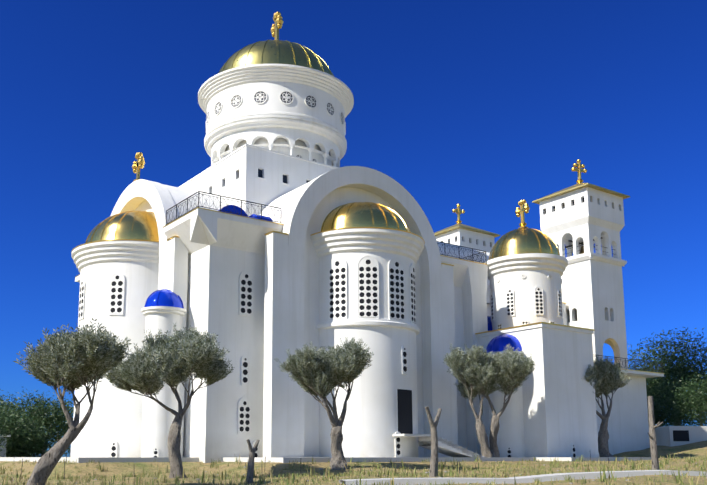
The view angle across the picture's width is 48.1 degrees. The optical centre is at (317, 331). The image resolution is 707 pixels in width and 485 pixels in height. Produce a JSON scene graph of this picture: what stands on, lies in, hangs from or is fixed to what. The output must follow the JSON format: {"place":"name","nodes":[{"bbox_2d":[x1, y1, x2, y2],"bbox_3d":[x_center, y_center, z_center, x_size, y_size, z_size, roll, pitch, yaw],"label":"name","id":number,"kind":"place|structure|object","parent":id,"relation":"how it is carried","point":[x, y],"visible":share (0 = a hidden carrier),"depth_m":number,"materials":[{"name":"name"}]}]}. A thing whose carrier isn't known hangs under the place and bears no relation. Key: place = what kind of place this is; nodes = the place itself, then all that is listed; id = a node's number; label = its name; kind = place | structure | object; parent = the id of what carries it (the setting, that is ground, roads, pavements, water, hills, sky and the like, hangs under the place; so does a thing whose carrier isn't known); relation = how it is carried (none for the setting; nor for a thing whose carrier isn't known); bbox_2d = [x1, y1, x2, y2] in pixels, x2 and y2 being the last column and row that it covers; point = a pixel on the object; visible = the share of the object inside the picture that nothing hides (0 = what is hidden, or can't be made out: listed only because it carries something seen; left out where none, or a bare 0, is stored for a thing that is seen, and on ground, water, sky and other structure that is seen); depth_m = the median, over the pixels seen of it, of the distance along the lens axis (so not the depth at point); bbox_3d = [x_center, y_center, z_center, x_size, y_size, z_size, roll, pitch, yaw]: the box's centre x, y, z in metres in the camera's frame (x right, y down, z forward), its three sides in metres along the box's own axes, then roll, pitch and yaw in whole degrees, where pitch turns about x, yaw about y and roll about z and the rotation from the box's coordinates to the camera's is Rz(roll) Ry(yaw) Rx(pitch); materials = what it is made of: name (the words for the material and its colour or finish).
{"place":"outdoors","nodes":[
{"label":"outdoors","id":0,"kind":"place"},
{"bbox_2d":[0,441,706,484],"bbox_3d":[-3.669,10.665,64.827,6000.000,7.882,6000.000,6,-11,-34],"label":"terrain","id":1,"kind":"structure","parent":0,"point":[695,450],"depth_m":44.20,"materials":[{"name":"yellow plant"}]},
{"bbox_2d":[0,435,10,456],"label":"distant building","id":2,"kind":"structure","parent":1,"relation":"on","point":[2,454],"depth_m":84.65,"materials":[{"name":"white paint"}]},
{"bbox_2d":[0,392,26,421],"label":"tree","id":3,"kind":"object","parent":1,"relation":"on","point":[2,404],"visible":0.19,"depth_m":99.03,"materials":[{"name":"green plant"}]},
{"bbox_2d":[0,405,45,456],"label":"tree","id":4,"kind":"object","parent":1,"relation":"on","point":[13,441],"visible":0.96,"depth_m":86.61,"materials":[{"name":"green plant"}]},
{"bbox_2d":[0,389,48,450],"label":"tree","id":5,"kind":"object","parent":1,"relation":"on","point":[19,401],"visible":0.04,"depth_m":119.00,"materials":[{"name":"green plant"}]},
{"bbox_2d":[0,420,52,456],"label":"tree","id":6,"kind":"object","parent":1,"relation":"on","point":[40,453],"visible":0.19,"depth_m":89.65,"materials":[{"name":"green plant"}]},
{"bbox_2d":[1,393,73,456],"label":"tree","id":7,"kind":"object","parent":1,"relation":"on","point":[44,414],"visible":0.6,"depth_m":96.68,"materials":[{"name":"green plant"}]},
{"bbox_2d":[34,390,73,456],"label":"tree","id":8,"kind":"object","parent":1,"relation":"on","point":[68,450],"visible":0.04,"depth_m":131.39,"materials":[{"name":"green plant"}]},
{"bbox_2d":[13,318,131,484],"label":"olive","id":9,"kind":"object","parent":1,"relation":"on","point":[72,362],"visible":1,"depth_m":28.55,"materials":[{"name":"green plant"}]},
{"bbox_2d":[103,323,234,477],"bbox_3d":[-7.150,3.463,38.621,6.128,8.105,4.915,6,-11,-34],"label":"olive","id":10,"kind":"object","parent":1,"relation":"on","point":[170,361],"visible":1,"depth_m":38.08,"materials":[{"name":"green plant"}]},
{"bbox_2d":[246,439,259,483],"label":"bare trunk","id":11,"kind":"object","parent":1,"relation":"on","point":[250,471],"visible":1,"depth_m":32.30,"materials":[{"name":"brown plant"}]},
{"bbox_2d":[75,144,566,462],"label":"church building","id":12,"kind":"structure","parent":1,"relation":"on","point":[245,289],"depth_m":53.39,"materials":[{"name":"white paint"}]},
{"bbox_2d":[70,152,424,456],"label":"apse towers","id":13,"kind":"structure","parent":12,"relation":"attached to","point":[368,254],"depth_m":53.85,"materials":[{"name":"white paint"}]},
{"bbox_2d":[198,12,353,166],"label":"domed tower","id":14,"kind":"structure","parent":12,"relation":"on","point":[288,97],"depth_m":64.45,"materials":[{"name":"white paint"}]},
{"bbox_2d":[165,191,485,263],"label":"church railings","id":15,"kind":"object","parent":12,"relation":"on","point":[234,209],"visible":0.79,"depth_m":53.46,"materials":[{"name":"grey metal"}]},
{"bbox_2d":[0,457,650,462],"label":"church base","id":16,"kind":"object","parent":1,"relation":"on","point":[242,459],"depth_m":48.75,"materials":[{"name":"paint"}]},
{"bbox_2d":[276,337,374,469],"bbox_3d":[0.584,4.233,44.130,5.606,8.131,3.950,6,-11,-34],"label":"olive","id":17,"kind":"object","parent":1,"relation":"on","point":[321,374],"visible":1,"depth_m":43.89,"materials":[{"name":"green plant"}]},
{"bbox_2d":[0,452,706,484],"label":"grass tufts","id":18,"kind":"object","parent":1,"relation":"on","point":[602,478],"visible":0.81,"depth_m":36.73,"materials":[{"name":"plant"}]},
{"bbox_2d":[12,452,706,484],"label":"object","id":19,"kind":"object","parent":1,"relation":"on","point":[321,469],"visible":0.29,"depth_m":39.96,"materials":[{"name":"yellow plant"}]},
{"bbox_2d":[425,406,441,476],"bbox_3d":[5.174,5.035,34.739,1.140,3.437,0.498,6,-11,-34],"label":"bare trunk","id":20,"kind":"object","parent":1,"relation":"on","point":[434,454],"visible":0.94,"depth_m":34.65,"materials":[{"name":"brown plant"}]},
{"bbox_2d":[392,434,483,456],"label":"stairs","id":21,"kind":"structure","parent":1,"relation":"on","point":[448,448],"depth_m":52.95,"materials":[{"name":"white paint"}]},
{"bbox_2d":[443,344,535,456],"bbox_3d":[12.073,5.121,54.589,6.314,8.759,4.174,-3,-10,21],"label":"olive","id":22,"kind":"object","parent":1,"relation":"on","point":[478,371],"visible":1,"depth_m":54.37,"materials":[{"name":"green plant"}]},
{"bbox_2d":[339,426,706,484],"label":"wall","id":23,"kind":"structure","parent":1,"relation":"on","point":[670,436],"depth_m":30.01,"materials":[{"name":"concrete"}]},
{"bbox_2d":[434,159,664,456],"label":"church","id":24,"kind":"structure","parent":1,"relation":"on","point":[536,278],"depth_m":63.87,"materials":[{"name":"white paint"}]},
{"bbox_2d":[581,354,631,456],"bbox_3d":[22.087,6.189,61.987,6.415,8.858,3.668,6,-11,-34],"label":"olive","id":25,"kind":"object","parent":1,"relation":"on","point":[607,376],"visible":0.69,"depth_m":61.89,"materials":[{"name":"green plant"}]},
{"bbox_2d":[648,396,662,469],"bbox_3d":[15.447,4.900,36.029,0.954,3.909,0.677,18,-20,-63],"label":"bare trunk","id":26,"kind":"object","parent":1,"relation":"on","point":[653,447],"visible":0.92,"depth_m":35.99,"materials":[{"name":"brown plant"}]},
{"bbox_2d":[627,327,706,425],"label":"tree","id":27,"kind":"object","parent":1,"relation":"on","point":[671,369],"visible":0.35,"depth_m":86.26,"materials":[{"name":"green plant"}]},
{"bbox_2d":[646,377,706,426],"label":"bush","id":28,"kind":"object","parent":1,"relation":"on","point":[657,417],"visible":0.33,"depth_m":82.07,"materials":[{"name":"green plant"}]},
{"bbox_2d":[652,369,706,425],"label":"tree","id":29,"kind":"object","parent":1,"relation":"on","point":[698,404],"visible":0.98,"depth_m":77.37,"materials":[{"name":"green plant"}]},
{"bbox_2d":[0,0,706,456],"label":"sky","id":30,"kind":"structure","parent":0,"point":[485,107],"materials":[{"name":"blue"}]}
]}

